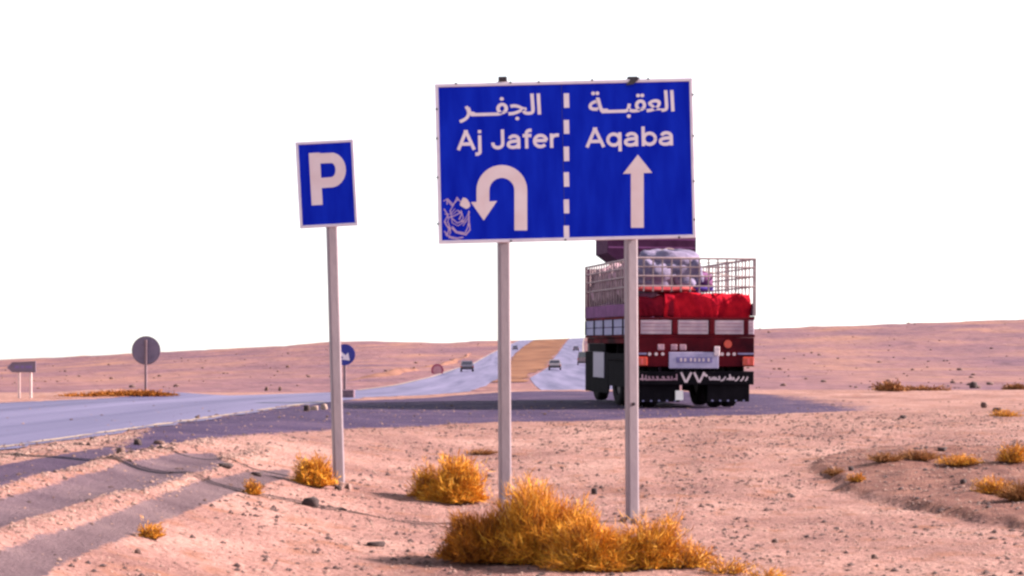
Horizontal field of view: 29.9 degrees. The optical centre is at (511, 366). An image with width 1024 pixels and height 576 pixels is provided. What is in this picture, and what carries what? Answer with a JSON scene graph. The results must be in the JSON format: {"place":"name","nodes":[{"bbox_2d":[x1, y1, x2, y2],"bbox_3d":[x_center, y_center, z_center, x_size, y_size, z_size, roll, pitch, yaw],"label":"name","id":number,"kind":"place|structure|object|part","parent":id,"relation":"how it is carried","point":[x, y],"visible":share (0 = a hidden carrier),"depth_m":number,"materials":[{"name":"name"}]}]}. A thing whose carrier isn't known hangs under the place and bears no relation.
{"place":"outdoors","nodes":[
{"label":"outdoors","id":0,"kind":"place"},
{"bbox_2d":[0,446,115,487],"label":"shoulder track","id":1,"kind":"structure","parent":0,"point":[52,464],"depth_m":17.67,"materials":[{"name":"soil"}]},
{"bbox_2d":[0,452,226,526],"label":"shoulder track","id":2,"kind":"structure","parent":0,"point":[95,486],"depth_m":16.88,"materials":[{"name":"soil"}]},
{"bbox_2d":[0,469,292,575],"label":"shoulder track","id":3,"kind":"structure","parent":0,"point":[74,543],"depth_m":14.39,"materials":[{"name":"soil"}]},
{"bbox_2d":[251,472,261,476],"bbox_3d":[-2.742,1.160,20.618,0.128,0.059,0.096,0,0,-5],"label":"rock","id":4,"kind":"object","parent":3,"relation":"on","point":[259,474],"visible":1,"depth_m":20.58,"materials":[{"name":"beige stone"}]},
{"bbox_2d":[0,340,532,449],"bbox_3d":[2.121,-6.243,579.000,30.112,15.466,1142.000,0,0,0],"label":"highway","id":5,"kind":"structure","parent":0,"point":[49,420],"depth_m":40.70,"materials":[{"name":"grey asphalt"}]},
{"bbox_2d":[0,401,323,446],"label":"edge line","id":6,"kind":"object","parent":5,"relation":"on","point":[143,426],"visible":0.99,"depth_m":26.09,"materials":[{"name":"paint"}]},
{"bbox_2d":[358,341,516,389],"bbox_3d":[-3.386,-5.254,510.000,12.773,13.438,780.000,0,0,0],"label":"edge line","id":7,"kind":"object","parent":5,"relation":"on","point":[427,377],"visible":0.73,"depth_m":186.69,"materials":[{"name":"paint"}]},
{"bbox_2d":[460,361,473,371],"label":"car","id":8,"kind":"object","parent":5,"relation":"on","point":[466,365],"visible":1,"depth_m":250.11,"materials":[{"name":"white metal"}]},
{"bbox_2d":[348,353,470,380],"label":"earth bank","id":9,"kind":"structure","parent":0,"point":[395,371],"depth_m":239.03,"materials":[{"name":"beige sand"}]},
{"bbox_2d":[0,389,1023,575],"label":"ground","id":10,"kind":"structure","parent":0,"point":[892,503],"depth_m":20.59,"materials":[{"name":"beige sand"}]},
{"bbox_2d":[7,361,35,397],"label":"arrow board","id":11,"kind":"object","parent":10,"relation":"on","point":[27,366],"visible":0.76,"depth_m":54.98,"materials":[{"name":"grey metal"}]},
{"bbox_2d":[56,392,111,396],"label":"scrub patch","id":12,"kind":"object","parent":10,"relation":"on","point":[79,395],"visible":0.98,"depth_m":57.24,"materials":[{"name":"orange plant"}]},
{"bbox_2d":[116,447,124,453],"bbox_3d":[-4.007,0.875,19.655,0.099,0.099,0.075,0,0,28],"label":"rock","id":13,"kind":"object","parent":10,"relation":"on","point":[120,449],"visible":0.66,"depth_m":19.63,"materials":[{"name":"beige stone"}]},
{"bbox_2d":[84,388,180,396],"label":"scrub patch","id":14,"kind":"object","parent":10,"relation":"on","point":[136,392],"visible":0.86,"depth_m":57.61,"materials":[{"name":"orange plant"}]},
{"bbox_2d":[0,434,284,547],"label":"gravel","id":15,"kind":"structure","parent":10,"relation":"on","point":[51,447],"depth_m":18.49,"materials":[{"name":"beige gravel"}]},
{"bbox_2d":[132,336,160,390],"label":"round sign","id":16,"kind":"object","parent":10,"relation":"on","point":[146,350],"visible":0.94,"depth_m":59.99,"materials":[{"name":"grey metal"}]},
{"bbox_2d":[135,515,167,539],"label":"grass tuft","id":17,"kind":"object","parent":10,"relation":"on","point":[151,531],"visible":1,"depth_m":14.39,"materials":[{"name":"plant"}]},
{"bbox_2d":[218,463,232,468],"bbox_3d":[-3.060,1.062,20.495,0.177,0.061,0.132,0,0,-11],"label":"rock","id":18,"kind":"object","parent":10,"relation":"on","point":[227,465],"visible":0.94,"depth_m":20.45,"materials":[{"name":"beige stone"}]},
{"bbox_2d":[241,476,264,495],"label":"grass tuft","id":19,"kind":"object","parent":10,"relation":"on","point":[252,488],"visible":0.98,"depth_m":18.89,"materials":[{"name":"plant"}]},
{"bbox_2d":[301,496,318,507],"bbox_3d":[-1.988,1.348,18.945,0.164,0.125,0.140,0,0,18],"label":"rock","id":20,"kind":"object","parent":10,"relation":"on","point":[312,501],"visible":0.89,"depth_m":18.90,"materials":[{"name":"stone"}]},
{"bbox_2d":[290,450,340,487],"bbox_3d":[-2.156,1.114,20.887,0.609,0.426,0.507,0,0,0],"label":"dry shrub","id":21,"kind":"object","parent":10,"relation":"on","point":[314,472],"visible":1,"depth_m":20.84,"materials":[{"name":"plant"}]},
{"bbox_2d":[295,139,357,489],"bbox_3d":[-2.046,-0.443,21.231,0.602,4.144,0.402,0,0,-32],"label":"parking sign","id":22,"kind":"object","parent":10,"relation":"on","point":[326,185],"visible":0.91,"depth_m":21.23,"materials":[{"name":"metal"}]},
{"bbox_2d":[341,344,354,388],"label":"round arrow sign","id":23,"kind":"object","parent":10,"relation":"on","point":[347,354],"visible":0.63,"depth_m":57.99,"materials":[{"name":"blue metal"}]},
{"bbox_2d":[342,389,354,397],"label":"concrete block","id":24,"kind":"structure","parent":10,"relation":"on","point":[348,393],"depth_m":57.61,"materials":[{"name":"grey concrete"}]},
{"bbox_2d":[367,541,385,546],"bbox_3d":[-1.192,1.555,16.792,0.164,0.052,0.141,0,0,-20],"label":"rock","id":25,"kind":"object","parent":10,"relation":"on","point":[378,544],"visible":1,"depth_m":16.73,"materials":[{"name":"stone"}]},
{"bbox_2d":[404,457,439,496],"bbox_3d":[-0.978,1.234,21.326,0.508,0.507,0.381,0,0,0],"label":"dry shrub","id":26,"kind":"object","parent":10,"relation":"on","point":[418,486],"visible":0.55,"depth_m":21.27,"materials":[{"name":"plant"}]},
{"bbox_2d":[415,447,495,503],"bbox_3d":[-0.629,1.206,21.135,0.825,0.623,0.767,0,0,35],"label":"dry shrub","id":27,"kind":"object","parent":10,"relation":"on","point":[458,483],"visible":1,"depth_m":21.00,"materials":[{"name":"plant"}]},
{"bbox_2d":[427,501,521,564],"bbox_3d":[-0.222,1.385,16.095,1.029,0.528,0.920,0,0,0],"label":"dry shrub","id":28,"kind":"object","parent":10,"relation":"on","point":[464,541],"visible":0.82,"depth_m":15.91,"materials":[{"name":"plant"}]},
{"bbox_2d":[464,447,497,454],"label":"scrub tuft","id":29,"kind":"object","parent":10,"relation":"on","point":[481,452],"visible":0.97,"depth_m":26.65,"materials":[{"name":"beige plant"}]},
{"bbox_2d":[478,469,602,564],"bbox_3d":[0.216,1.240,16.062,1.154,0.824,1.065,0,0,0],"label":"dry shrub","id":30,"kind":"object","parent":10,"relation":"on","point":[528,509],"visible":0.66,"depth_m":15.88,"materials":[{"name":"plant"}]},
{"bbox_2d":[435,76,695,523],"bbox_3d":[0.540,-0.526,19.429,2.637,4.798,0.407,0,0,0],"label":"direction sign","id":31,"kind":"object","parent":10,"relation":"on","point":[578,160],"visible":0.98,"depth_m":19.36,"materials":[{"name":"metal"}]},
{"bbox_2d":[531,503,655,572],"bbox_3d":[0.690,1.382,15.702,1.151,0.592,0.918,0,0,0],"label":"dry shrub","id":32,"kind":"object","parent":10,"relation":"on","point":[586,544],"visible":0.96,"depth_m":15.49,"materials":[{"name":"plant"}]},
{"bbox_2d":[591,488,596,494],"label":"rock","id":33,"kind":"object","parent":10,"relation":"on","point":[593,491],"visible":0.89,"depth_m":21.98,"materials":[{"name":"grey stone"}]},
{"bbox_2d":[613,496,698,569],"bbox_3d":[1.119,1.361,15.690,0.836,0.610,0.733,0,0,0],"label":"dry shrub","id":34,"kind":"object","parent":10,"relation":"on","point":[660,542],"visible":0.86,"depth_m":15.57,"materials":[{"name":"plant"}]},
{"bbox_2d":[666,537,724,568],"bbox_3d":[1.446,1.509,15.652,0.552,0.304,0.476,0,0,0],"label":"dry shrub","id":35,"kind":"object","parent":10,"relation":"on","point":[692,560],"visible":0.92,"depth_m":15.57,"materials":[{"name":"plant"}]},
{"bbox_2d":[693,556,758,574],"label":"grass tuft","id":36,"kind":"object","parent":10,"relation":"on","point":[736,570],"visible":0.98,"depth_m":15.31,"materials":[{"name":"plant"}]},
{"bbox_2d":[742,563,789,575],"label":"grass tuft","id":37,"kind":"object","parent":10,"relation":"on","point":[771,572],"visible":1,"depth_m":14.94,"materials":[{"name":"plant"}]},
{"bbox_2d":[821,466,845,475],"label":"scrub tuft","id":38,"kind":"object","parent":10,"relation":"on","point":[830,472],"visible":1,"depth_m":23.49,"materials":[{"name":"beige plant"}]},
{"bbox_2d":[844,473,865,481],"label":"scrub tuft","id":39,"kind":"object","parent":10,"relation":"on","point":[858,478],"visible":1,"depth_m":22.41,"materials":[{"name":"plant"}]},
{"bbox_2d":[871,554,878,558],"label":"rock","id":40,"kind":"object","parent":10,"relation":"on","point":[874,556],"visible":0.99,"depth_m":16.26,"materials":[{"name":"stone"}]},
{"bbox_2d":[865,451,905,461],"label":"scrub tuft","id":41,"kind":"object","parent":10,"relation":"on","point":[883,457],"visible":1,"depth_m":24.07,"materials":[{"name":"beige plant"}]},
{"bbox_2d":[868,379,909,391],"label":"scrub patch","id":42,"kind":"object","parent":10,"relation":"on","point":[889,386],"visible":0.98,"depth_m":56.62,"materials":[{"name":"brown plant"}]},
{"bbox_2d":[894,447,942,460],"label":"scrub tuft","id":43,"kind":"object","parent":10,"relation":"on","point":[921,456],"visible":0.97,"depth_m":24.26,"materials":[{"name":"beige plant"}]},
{"bbox_2d":[903,384,951,390],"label":"scrub patch","id":44,"kind":"object","parent":10,"relation":"on","point":[920,388],"visible":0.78,"depth_m":57.76,"materials":[{"name":"brown plant"}]},
{"bbox_2d":[937,447,946,450],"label":"rock","id":45,"kind":"object","parent":10,"relation":"on","point":[942,448],"visible":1,"depth_m":25.64,"materials":[{"name":"beige stone"}]},
{"bbox_2d":[933,452,985,466],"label":"scrub tuft","id":46,"kind":"object","parent":10,"relation":"on","point":[960,461],"visible":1,"depth_m":23.91,"materials":[{"name":"plant"}]},
{"bbox_2d":[980,402,987,407],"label":"rock","id":47,"kind":"object","parent":10,"relation":"on","point":[983,405],"visible":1,"depth_m":40.54,"materials":[{"name":"stone"}]},
{"bbox_2d":[970,474,1017,494],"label":"scrub tuft","id":48,"kind":"object","parent":10,"relation":"on","point":[989,487],"visible":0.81,"depth_m":21.02,"materials":[{"name":"plant"}]},
{"bbox_2d":[992,407,1001,411],"bbox_3d":[9.694,0.877,38.362,0.193,0.126,0.146,0,0,6],"label":"rock","id":49,"kind":"object","parent":10,"relation":"on","point":[995,408],"visible":0.59,"depth_m":38.31,"materials":[{"name":"brown stone"}]},
{"bbox_2d":[989,409,1023,416],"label":"scrub tuft","id":50,"kind":"object","parent":10,"relation":"on","point":[1006,413],"visible":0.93,"depth_m":36.22,"materials":[{"name":"plant"}]},
{"bbox_2d":[991,477,1023,501],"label":"scrub tuft","id":51,"kind":"object","parent":10,"relation":"on","point":[1018,494],"visible":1,"depth_m":20.32,"materials":[{"name":"beige plant"}]},
{"bbox_2d":[994,440,1023,463],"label":"scrub tuft","id":52,"kind":"object","parent":10,"relation":"on","point":[1016,456],"visible":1,"depth_m":23.89,"materials":[{"name":"plant"}]},
{"bbox_2d":[0,319,1023,392],"bbox_3d":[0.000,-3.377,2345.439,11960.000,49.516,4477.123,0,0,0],"label":"hill","id":53,"kind":"structure","parent":0,"point":[965,346],"depth_m":363.91,"materials":[{"name":"beige sand"}]},
{"bbox_2d":[431,364,443,373],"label":"ring sign","id":54,"kind":"object","parent":53,"relation":"on","point":[437,369],"visible":0.73,"depth_m":229.98,"materials":[{"name":"metal"}]},
{"bbox_2d":[1,320,1022,388],"bbox_3d":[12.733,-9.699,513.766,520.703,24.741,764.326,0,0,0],"label":"undergrowth","id":55,"kind":"object","parent":53,"relation":"on","point":[782,384],"visible":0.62,"depth_m":217.53,"materials":[{"name":"brown plant"}]},
{"bbox_2d":[969,381,976,387],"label":"rock","id":56,"kind":"object","parent":53,"relation":"on","point":[973,384],"visible":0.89,"depth_m":134.22,"materials":[{"name":"grey stone"}]},
{"bbox_2d":[1000,382,1023,389],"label":"scrub patch","id":57,"kind":"object","parent":53,"relation":"on","point":[1014,386],"visible":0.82,"depth_m":122.51,"materials":[{"name":"brown plant"}]},
{"bbox_2d":[0,0,1023,359],"label":"sky","id":58,"kind":"structure","parent":0,"point":[867,156],"materials":[{"name":"white"}]},
{"bbox_2d":[492,338,569,381],"bbox_3d":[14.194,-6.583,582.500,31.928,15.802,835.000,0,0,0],"label":"median strip","id":59,"kind":"object","parent":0,"point":[534,356],"visible":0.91,"depth_m":469.52,"materials":[{"name":"sand"}]},
{"bbox_2d":[530,338,612,389],"bbox_3d":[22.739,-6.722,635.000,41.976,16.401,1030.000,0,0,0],"label":"highway","id":60,"kind":"structure","parent":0,"point":[570,375],"depth_m":222.65,"materials":[{"name":"grey asphalt"}]},
{"bbox_2d":[548,359,560,369],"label":"car","id":61,"kind":"object","parent":60,"relation":"on","point":[554,363],"visible":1,"depth_m":262.35,"materials":[{"name":"white metal"}]},
{"bbox_2d":[577,352,584,364],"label":"van","id":62,"kind":"object","parent":60,"relation":"on","point":[581,357],"visible":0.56,"depth_m":330.11,"materials":[{"name":"grey metal"}]},
{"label":"rear window","id":63,"kind":"part","parent":62,"relation":"part of","materials":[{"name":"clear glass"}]},
{"bbox_2d":[130,391,1023,449],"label":"junction road","id":64,"kind":"structure","parent":0,"point":[370,417],"depth_m":39.05,"materials":[{"name":"asphalt"}]},
{"bbox_2d":[133,439,141,444],"bbox_3d":[-4.252,0.864,21.792,0.092,0.092,0.076,0,0,22],"label":"rock","id":65,"kind":"object","parent":64,"relation":"on","point":[137,441],"visible":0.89,"depth_m":21.76,"materials":[{"name":"grey stone"}]},
{"bbox_2d":[153,440,164,443],"bbox_3d":[-4.086,0.888,22.260,0.137,0.067,0.120,0,0,7],"label":"rock","id":66,"kind":"object","parent":64,"relation":"on","point":[158,442],"visible":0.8,"depth_m":22.22,"materials":[{"name":"beige stone"}]},
{"bbox_2d":[304,405,309,410],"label":"rock","id":67,"kind":"object","parent":64,"relation":"on","point":[306,407],"visible":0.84,"depth_m":36.90,"materials":[{"name":"grey stone"}]},
{"bbox_2d":[320,404,327,409],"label":"rock","id":68,"kind":"object","parent":64,"relation":"on","point":[324,407],"visible":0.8,"depth_m":38.31,"materials":[{"name":"beige stone"}]},
{"bbox_2d":[585,238,755,406],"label":"cargo truck","id":69,"kind":"object","parent":64,"relation":"on","point":[710,372],"visible":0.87,"depth_m":40.15,"materials":[{"name":"metal"}]},
{"bbox_2d":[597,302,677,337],"bbox_3d":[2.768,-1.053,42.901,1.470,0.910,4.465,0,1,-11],"label":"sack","id":70,"kind":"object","parent":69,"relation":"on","point":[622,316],"visible":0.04,"depth_m":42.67,"materials":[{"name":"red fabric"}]},
{"bbox_2d":[590,266,610,304],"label":"sack","id":71,"kind":"object","parent":70,"relation":"on","point":[592,294],"visible":0.16,"depth_m":43.89,"materials":[{"name":"grey fabric"}]},
{"bbox_2d":[605,263,623,303],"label":"sack","id":72,"kind":"object","parent":70,"relation":"on","point":[609,276],"visible":0.1,"depth_m":42.49,"materials":[{"name":"grey fabric"}]},
{"bbox_2d":[612,262,659,301],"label":"sack","id":73,"kind":"object","parent":70,"relation":"on","point":[651,294],"visible":0.18,"depth_m":41.41,"materials":[{"name":"fabric"}]},
{"bbox_2d":[638,295,673,316],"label":"blanket","id":74,"kind":"object","parent":69,"relation":"hanging from","point":[651,307],"visible":0.96,"depth_m":40.03,"materials":[{"name":"red fabric"}]},
{"bbox_2d":[657,292,717,317],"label":"blanket","id":75,"kind":"object","parent":69,"relation":"hanging from","point":[694,305],"visible":0.98,"depth_m":40.07,"materials":[{"name":"red fabric"}]},
{"bbox_2d":[638,259,675,292],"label":"sack","id":76,"kind":"object","parent":75,"relation":"on","point":[658,280],"visible":0.44,"depth_m":40.17,"materials":[{"name":"white fabric"}]},
{"bbox_2d":[638,287,695,291],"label":"folded blanket","id":77,"kind":"object","parent":75,"relation":"on","point":[667,289],"visible":0.76,"depth_m":40.06,"materials":[{"name":"red fabric"}]},
{"bbox_2d":[638,267,651,284],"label":"sack","id":78,"kind":"object","parent":77,"relation":"on","point":[640,280],"visible":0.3,"depth_m":40.14,"materials":[{"name":"grey fabric"}]},
{"bbox_2d":[668,260,703,291],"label":"sack","id":79,"kind":"object","parent":75,"relation":"on","point":[685,280],"visible":0.4,"depth_m":40.31,"materials":[{"name":"fabric"}]},
{"bbox_2d":[639,249,699,265],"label":"sack","id":80,"kind":"object","parent":79,"relation":"on","point":[668,253],"visible":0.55,"depth_m":40.42,"materials":[{"name":"white fabric"}]},
{"bbox_2d":[661,248,740,277],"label":"rope","id":81,"kind":"object","parent":80,"relation":"attached to","point":[706,271],"visible":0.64,"depth_m":41.04,"materials":[{"name":"white fabric"}]},
{"bbox_2d":[700,261,734,263],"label":"rope","id":82,"kind":"object","parent":80,"relation":"attached to","point":[716,262],"visible":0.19,"depth_m":41.52,"materials":[{"name":"white fabric"}]},
{"bbox_2d":[698,271,713,285],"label":"sack","id":83,"kind":"object","parent":79,"relation":"on","point":[705,283],"visible":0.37,"depth_m":40.56,"materials":[{"name":"pink fabric"}]},
{"bbox_2d":[693,287,713,291],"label":"blue cloth","id":84,"kind":"object","parent":75,"relation":"on","point":[703,289],"visible":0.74,"depth_m":40.21,"materials":[{"name":"blue fabric"}]},
{"bbox_2d":[706,293,750,320],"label":"blanket","id":85,"kind":"object","parent":69,"relation":"hanging from","point":[734,305],"visible":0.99,"depth_m":40.27,"materials":[{"name":"red fabric"}]}
]}

